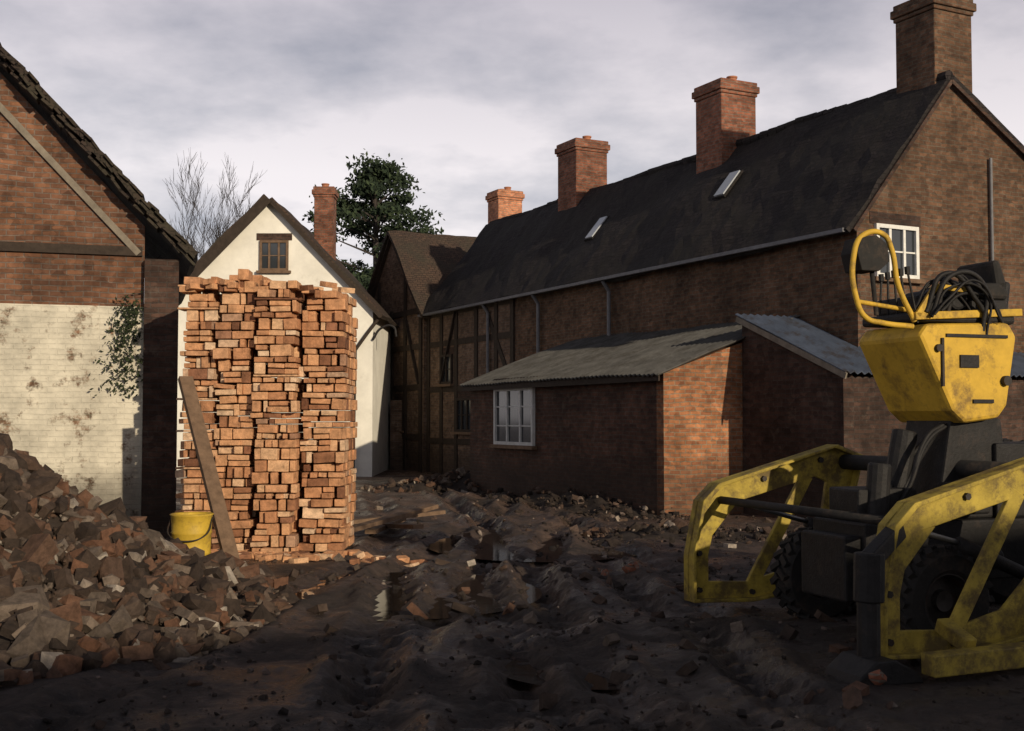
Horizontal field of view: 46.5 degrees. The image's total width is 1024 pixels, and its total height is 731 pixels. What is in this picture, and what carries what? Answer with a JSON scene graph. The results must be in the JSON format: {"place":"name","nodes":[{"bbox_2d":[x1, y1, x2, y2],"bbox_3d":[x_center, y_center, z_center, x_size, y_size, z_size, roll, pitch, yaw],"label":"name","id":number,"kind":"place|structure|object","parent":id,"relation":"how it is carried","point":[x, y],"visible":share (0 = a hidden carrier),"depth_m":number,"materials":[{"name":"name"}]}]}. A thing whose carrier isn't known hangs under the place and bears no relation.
{"place":"outdoors","nodes":[
{"label":"outdoors","id":0,"kind":"place"},
{"bbox_2d":[0,469,1023,730],"bbox_3d":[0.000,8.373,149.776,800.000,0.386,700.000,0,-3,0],"label":"ground","id":1,"kind":"structure","parent":0,"point":[288,647],"depth_m":8.25,"materials":[{"name":"brown soil"}]},
{"bbox_2d":[0,42,197,536],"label":"brick barn","id":2,"kind":"structure","parent":1,"relation":"on","point":[88,233],"depth_m":16.64,"materials":[{"name":"brick"}]},
{"bbox_2d":[89,291,146,402],"bbox_3d":[-5.457,-0.269,16.671,0.876,1.581,0.245,1,-3,-17],"label":"ivy plant","id":3,"kind":"object","parent":2,"relation":"attached to","point":[127,321],"visible":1,"depth_m":16.71,"materials":[{"name":"green plant"}]},
{"bbox_2d":[0,433,299,686],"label":"rubble heap","id":4,"kind":"object","parent":1,"relation":"on","point":[87,582],"visible":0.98,"depth_m":9.53,"materials":[{"name":"brown brick"}]},
{"bbox_2d":[167,512,213,555],"bbox_3d":[-3.560,1.959,13.212,0.480,0.635,0.508,0,-3,0],"label":"bucket","id":5,"kind":"object","parent":4,"relation":"on","point":[191,529],"visible":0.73,"depth_m":13.06,"materials":[{"name":"paint"}]},
{"bbox_2d":[178,376,239,558],"bbox_3d":[-3.565,1.247,14.008,0.170,2.292,1.759,2,-3,-35],"label":"leaning plank","id":6,"kind":"object","parent":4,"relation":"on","point":[213,490],"visible":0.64,"depth_m":14.01,"materials":[{"name":"brown wood"}]},
{"bbox_2d":[165,148,261,260],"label":"bare tree","id":7,"kind":"object","parent":1,"relation":"on","point":[193,203],"visible":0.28,"depth_m":57.98,"materials":[{"name":"grey plant"}]},
{"bbox_2d":[177,183,398,476],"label":"white cottage","id":8,"kind":"structure","parent":1,"relation":"on","point":[271,238],"depth_m":35.16,"materials":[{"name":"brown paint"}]},
{"bbox_2d":[259,240,288,269],"bbox_3d":[-7.025,-3.245,35.153,0.850,0.900,0.090,0,-3,0],"label":"attic window frame","id":9,"kind":"structure","parent":8,"relation":"in","point":[260,241],"depth_m":35.12,"materials":[{"name":"brown wood"}]},
{"bbox_2d":[262,243,285,267],"bbox_3d":[-7.025,-3.244,35.178,0.780,0.830,0.030,0,-3,0],"label":"attic window glass","id":10,"kind":"structure","parent":8,"relation":"in","point":[273,246],"depth_m":35.16,"materials":[{"name":"grey glass"}]},
{"bbox_2d":[175,269,427,566],"bbox_3d":[-3.127,0.647,15.126,4.251,3.722,2.490,0,-3,0],"label":"brick stack","id":11,"kind":"object","parent":1,"relation":"on","point":[290,496],"visible":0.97,"depth_m":15.05,"materials":[{"name":"orange brick"}]},
{"bbox_2d":[302,148,444,289],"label":"broadleaf tree","id":12,"kind":"object","parent":1,"relation":"on","point":[376,179],"visible":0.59,"depth_m":54.60,"materials":[{"name":"green plant"}]},
{"bbox_2d":[371,238,422,471],"bbox_3d":[-4.058,-0.454,40.170,0.200,7.867,5.200,1,-3,-27],"label":"timber frame","id":13,"kind":"object","parent":1,"relation":"on","point":[405,347],"visible":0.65,"depth_m":38.94,"materials":[{"name":"brown wood"}]},
{"bbox_2d":[352,504,445,533],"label":"timber planks","id":14,"kind":"object","parent":1,"relation":"on","point":[373,525],"visible":0.82,"depth_m":17.35,"materials":[{"name":"brown wood"}]},
{"bbox_2d":[374,243,426,471],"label":"gable wall","id":15,"kind":"structure","parent":1,"relation":"on","point":[391,281],"depth_m":38.88,"materials":[{"name":"brick"}]},
{"bbox_2d":[390,400,402,469],"bbox_3d":[-3.450,2.392,39.258,1.100,2.500,0.250,0,-3,0],"label":"door","id":16,"kind":"structure","parent":15,"relation":"in","point":[396,451],"depth_m":39.13,"materials":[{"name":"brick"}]},
{"bbox_2d":[394,394,402,399],"bbox_3d":[-3.715,1.041,39.492,0.021,0.210,1.000,1,-3,-27],"label":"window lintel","id":17,"kind":"structure","parent":15,"relation":"attached to","point":[398,396],"depth_m":39.58,"materials":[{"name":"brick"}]},
{"bbox_2d":[294,572,541,620],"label":"puddle","id":18,"kind":"object","parent":1,"relation":"on","point":[390,605],"visible":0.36,"depth_m":11.36,"materials":[{"name":"brown liquid"}]},
{"bbox_2d":[358,466,491,494],"bbox_3d":[-0.956,2.781,28.382,5.385,0.731,3.182,0,-3,-6],"label":"rubble heap","id":19,"kind":"object","parent":1,"relation":"on","point":[458,480],"visible":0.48,"depth_m":27.58,"materials":[{"name":"brown brick"}]},
{"bbox_2d":[426,299,514,473],"bbox_3d":[-1.312,0.737,35.115,0.170,5.040,6.000,1,-3,-27],"label":"timber frame","id":20,"kind":"object","parent":1,"relation":"on","point":[495,336],"visible":0.43,"depth_m":35.82,"materials":[{"name":"brown wood"}]},
{"bbox_2d":[437,384,453,386],"bbox_3d":[-2.023,0.604,36.415,0.160,0.075,1.010,1,-3,-27],"label":"yard window sill","id":21,"kind":"structure","parent":20,"relation":"attached to","point":[442,385],"depth_m":36.40,"materials":[{"name":"brown wood"}]},
{"bbox_2d":[440,354,452,383],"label":"yard window frame","id":22,"kind":"object","parent":20,"relation":"attached to","point":[450,369],"visible":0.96,"depth_m":36.31,"materials":[{"name":"black wood"}]},
{"bbox_2d":[443,357,449,381],"bbox_3d":[-1.979,0.116,36.459,0.030,0.830,0.780,1,-3,-27],"label":"yard window glass","id":23,"kind":"object","parent":22,"relation":"in","point":[448,367],"visible":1,"depth_m":36.37,"materials":[{"name":"grey glass"}]},
{"bbox_2d":[443,347,453,354],"bbox_3d":[-1.982,-0.444,36.483,0.021,0.210,1.050,1,-3,-27],"label":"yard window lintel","id":24,"kind":"structure","parent":20,"relation":"attached to","point":[451,350],"depth_m":36.25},
{"bbox_2d":[453,432,469,434],"bbox_3d":[-1.418,2.001,35.173,0.160,0.075,1.260,1,-3,-27],"label":"ground window sill","id":25,"kind":"structure","parent":20,"relation":"attached to","point":[464,433],"depth_m":35.08,"materials":[{"name":"brown wood"}]},
{"bbox_2d":[456,398,469,431],"bbox_3d":[-1.396,1.462,35.209,0.090,1.000,1.100,1,-3,-27],"label":"ground window frame","id":26,"kind":"object","parent":20,"relation":"attached to","point":[461,414],"visible":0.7,"depth_m":35.34,"materials":[{"name":"black wood"}]},
{"bbox_2d":[458,400,469,429],"bbox_3d":[-1.373,1.462,35.220,0.030,0.930,1.030,1,-3,-27],"label":"ground window glass","id":27,"kind":"object","parent":26,"relation":"in","point":[464,416],"visible":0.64,"depth_m":35.27,"materials":[{"name":"black glass"}]},
{"bbox_2d":[457,391,469,397],"bbox_3d":[-1.377,0.853,35.245,0.021,0.210,1.300,1,-3,-27],"label":"ground window lintel","id":28,"kind":"structure","parent":20,"relation":"attached to","point":[463,394],"depth_m":35.34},
{"bbox_2d":[430,304,509,473],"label":"infill panels","id":29,"kind":"object","parent":20,"relation":"attached to","point":[465,351],"visible":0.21,"depth_m":35.63,"materials":[{"name":"brick"}]},
{"bbox_2d":[33,490,1022,730],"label":"scattered stones","id":30,"kind":"object","parent":1,"relation":"on","point":[101,724],"visible":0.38,"depth_m":8.87,"materials":[{"name":"stone"}]},
{"bbox_2d":[426,529,636,561],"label":"puddle","id":31,"kind":"object","parent":1,"relation":"on","point":[494,548],"visible":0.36,"depth_m":15.46,"materials":[{"name":"brown liquid"}]},
{"bbox_2d":[218,504,869,710],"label":"scattered bricks","id":32,"kind":"object","parent":1,"relation":"on","point":[854,692],"visible":0.31,"depth_m":9.50,"materials":[{"name":"brown brick"}]},
{"bbox_2d":[502,641,619,689],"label":"puddle","id":33,"kind":"object","parent":1,"relation":"on","point":[526,673],"visible":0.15,"depth_m":8.01,"materials":[{"name":"grey liquid"}]},
{"bbox_2d":[107,510,1023,730],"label":"mud clods","id":34,"kind":"object","parent":1,"relation":"on","point":[581,701],"visible":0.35,"depth_m":8.06,"materials":[{"name":"brown soil"}]},
{"bbox_2d":[480,486,689,519],"bbox_3d":[1.361,2.643,23.085,2.076,0.545,7.968,1,-3,-27],"label":"rubble heap","id":35,"kind":"object","parent":1,"relation":"on","point":[569,499],"visible":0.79,"depth_m":22.27,"materials":[{"name":"brown brick"}]},
{"bbox_2d":[459,314,799,516],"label":"brick shed","id":36,"kind":"structure","parent":1,"relation":"on","point":[653,420],"depth_m":22.68,"materials":[{"name":"brown brick"}]},
{"bbox_2d":[493,387,534,445],"bbox_3d":[0.045,1.104,25.911,0.090,1.250,1.850,1,-3,-27],"label":"window frame","id":37,"kind":"structure","parent":36,"relation":"in","point":[532,443],"depth_m":25.77,"materials":[{"name":"grey paint"}]},
{"bbox_2d":[497,390,530,441],"bbox_3d":[0.068,1.105,25.923,0.030,1.180,1.780,1,-3,-27],"label":"window glass","id":38,"kind":"structure","parent":36,"relation":"in","point":[526,394],"depth_m":25.93,"materials":[{"name":"grey glass"}]},
{"bbox_2d":[556,518,799,546],"bbox_3d":[2.611,2.409,16.925,4.427,0.496,2.046,1,-3,-11],"label":"rubble heap","id":39,"kind":"object","parent":1,"relation":"on","point":[672,530],"visible":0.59,"depth_m":16.64,"materials":[{"name":"brown brick"}]},
{"bbox_2d":[515,233,845,360],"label":"house wall","id":40,"kind":"structure","parent":1,"relation":"on","point":[805,280],"depth_m":24.91,"materials":[{"name":"brown brick"}]},
{"bbox_2d":[481,280,610,372],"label":"downpipes","id":41,"kind":"object","parent":40,"relation":"attached to","point":[605,285],"visible":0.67,"depth_m":31.12,"materials":[{"name":"metal"}]},
{"bbox_2d":[600,561,886,684],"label":"broken brick slabs","id":42,"kind":"structure","parent":1,"relation":"on","point":[878,677],"depth_m":7.51,"materials":[{"name":"brown brick"}]},
{"bbox_2d":[684,229,1023,684],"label":"backhoe digger","id":43,"kind":"object","parent":1,"relation":"on","point":[913,548],"visible":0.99,"depth_m":9.36,"materials":[{"name":"yellow paint"}]},
{"bbox_2d":[735,313,1023,517],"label":"corrugated roof outbuilding","id":44,"kind":"structure","parent":1,"relation":"on","point":[804,389],"depth_m":20.46,"materials":[{"name":"brick"}]},
{"bbox_2d":[845,85,1023,379],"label":"gable wall","id":45,"kind":"structure","parent":1,"relation":"on","point":[938,182],"depth_m":22.10,"materials":[{"name":"brown brick"}]},
{"bbox_2d":[869,211,920,227],"bbox_3d":[6.871,-2.616,21.349,1.220,0.210,0.022,1,-3,-27],"label":"gable window lintel","id":46,"kind":"structure","parent":45,"relation":"in","point":[894,219],"depth_m":21.33,"materials":[{"name":"brown wood"}]},
{"bbox_2d":[874,223,919,278],"bbox_3d":[6.881,-2.033,21.305,1.020,0.950,0.090,1,-3,-27],"label":"gable window frame","id":47,"kind":"object","parent":45,"relation":"in","point":[890,227],"visible":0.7,"depth_m":21.36,"materials":[{"name":"white wood"}]},
{"bbox_2d":[880,228,914,274],"bbox_3d":[6.870,-2.032,21.327,0.950,0.880,0.030,1,-3,-27],"label":"gable window glass","id":48,"kind":"object","parent":47,"relation":"in","point":[897,239],"visible":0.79,"depth_m":21.37,"materials":[{"name":"grey glass"}]},
{"bbox_2d":[875,276,925,283],"bbox_3d":[6.892,-1.519,21.259,1.180,0.075,0.160,1,-3,-27],"label":"gable window sill","id":49,"kind":"structure","parent":45,"relation":"attached to","point":[917,281],"depth_m":21.30,"materials":[{"name":"beige stone"}]},
{"bbox_2d":[989,158,993,260],"bbox_3d":[9.023,-1.861,22.358,0.060,4.100,0.060,1,-3,-27],"label":"gable pipe","id":50,"kind":"object","parent":45,"relation":"attached to","point":[991,209],"visible":0.34,"depth_m":22.38,"materials":[{"name":"grey metal"}]},
{"bbox_2d":[0,0,1023,271],"label":"sky","id":51,"kind":"structure","parent":0,"point":[475,98],"materials":[{"name":"grey"}]},
{"bbox_3d":[7.791,0.738,32.424,0.300,5.400,18.500,1,-3,-27],"label":"street wall","id":52,"kind":"object","parent":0,"visible":0},
{"bbox_2d":[417,74,1023,314],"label":"tiled roof","id":53,"kind":"structure","parent":52,"relation":"on","point":[828,171],"depth_m":26.04,"materials":[{"name":"tile"}]},
{"bbox_2d":[485,189,524,223],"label":"chimney","id":54,"kind":"object","parent":53,"relation":"on","point":[502,203],"visible":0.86,"depth_m":41.99,"materials":[{"name":"orange brick"}]},
{"bbox_2d":[555,138,609,211],"bbox_3d":[2.004,-5.171,33.931,1.160,2.340,1.190,1,-3,-27],"label":"chimney","id":55,"kind":"object","parent":53,"relation":"on","point":[582,166],"visible":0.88,"depth_m":33.51,"materials":[{"name":"brick"}]},
{"bbox_2d":[584,216,609,241],"bbox_3d":[2.190,-3.524,30.690,0.547,0.649,0.420,1,-3,-27],"label":"skylight frame","id":56,"kind":"object","parent":53,"relation":"on","point":[588,239],"visible":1,"depth_m":30.54,"materials":[{"name":"black metal"}]},
{"bbox_2d":[585,216,606,238],"bbox_3d":[2.172,-3.554,30.682,0.489,0.581,0.340,1,-3,-27],"label":"skylight pane","id":57,"kind":"object","parent":56,"relation":"in","point":[595,228],"visible":1,"depth_m":30.64,"materials":[{"name":"grey glass"}]},
{"bbox_2d":[417,228,845,316],"bbox_3d":[1.435,-1.972,29.333,0.120,0.110,19.200,1,-3,-27],"label":"gutter","id":58,"kind":"object","parent":53,"relation":"attached to","point":[757,247],"visible":1,"depth_m":25.88,"materials":[{"name":"metal"}]},
{"bbox_2d":[489,70,952,222],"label":"ridge tiles","id":59,"kind":"object","parent":53,"relation":"attached to","point":[780,128],"visible":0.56,"depth_m":26.77,"materials":[{"name":"tile"}]},
{"bbox_2d":[692,77,759,173],"bbox_3d":[5.033,-5.433,28.039,1.140,2.340,1.140,1,-3,-27],"label":"chimney","id":60,"kind":"object","parent":53,"relation":"on","point":[725,114],"visible":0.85,"depth_m":27.65,"materials":[{"name":"brick"}]},
{"bbox_2d":[726,76,736,79],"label":"chimney pots","id":61,"kind":"object","parent":60,"relation":"on","point":[732,77],"visible":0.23,"depth_m":27.77,"materials":[{"name":"ceramic"}]},
{"bbox_2d":[712,170,742,198],"bbox_3d":[4.743,-3.967,26.171,0.548,0.649,0.420,1,-3,-27],"label":"skylight frame","id":62,"kind":"object","parent":53,"relation":"on","point":[730,186],"visible":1,"depth_m":26.00,"materials":[{"name":"black metal"}]},
{"bbox_2d":[714,170,739,196],"bbox_3d":[4.726,-3.997,26.163,0.489,0.581,0.340,1,-3,-27],"label":"skylight pane","id":63,"kind":"object","parent":62,"relation":"in","point":[726,183],"visible":1,"depth_m":26.12,"materials":[{"name":"grey glass"}]},
{"bbox_2d":[890,0,976,93],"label":"gable chimney","id":64,"kind":"object","parent":53,"relation":"on","point":[933,38],"visible":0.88,"depth_m":22.51,"materials":[{"name":"brown brick"}]},
{"bbox_2d":[852,79,1023,231],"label":"verge","id":65,"kind":"structure","parent":53,"relation":"attached to","point":[986,115],"depth_m":21.71,"materials":[{"name":"dark painted wood"}]},
{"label":"side wall","id":66,"kind":"object","parent":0,"visible":0},
{"bbox_2d":[367,230,476,318],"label":"tiled roof","id":67,"kind":"structure","parent":66,"relation":"on","point":[428,263],"depth_m":39.83,"materials":[{"name":"brown tile"}]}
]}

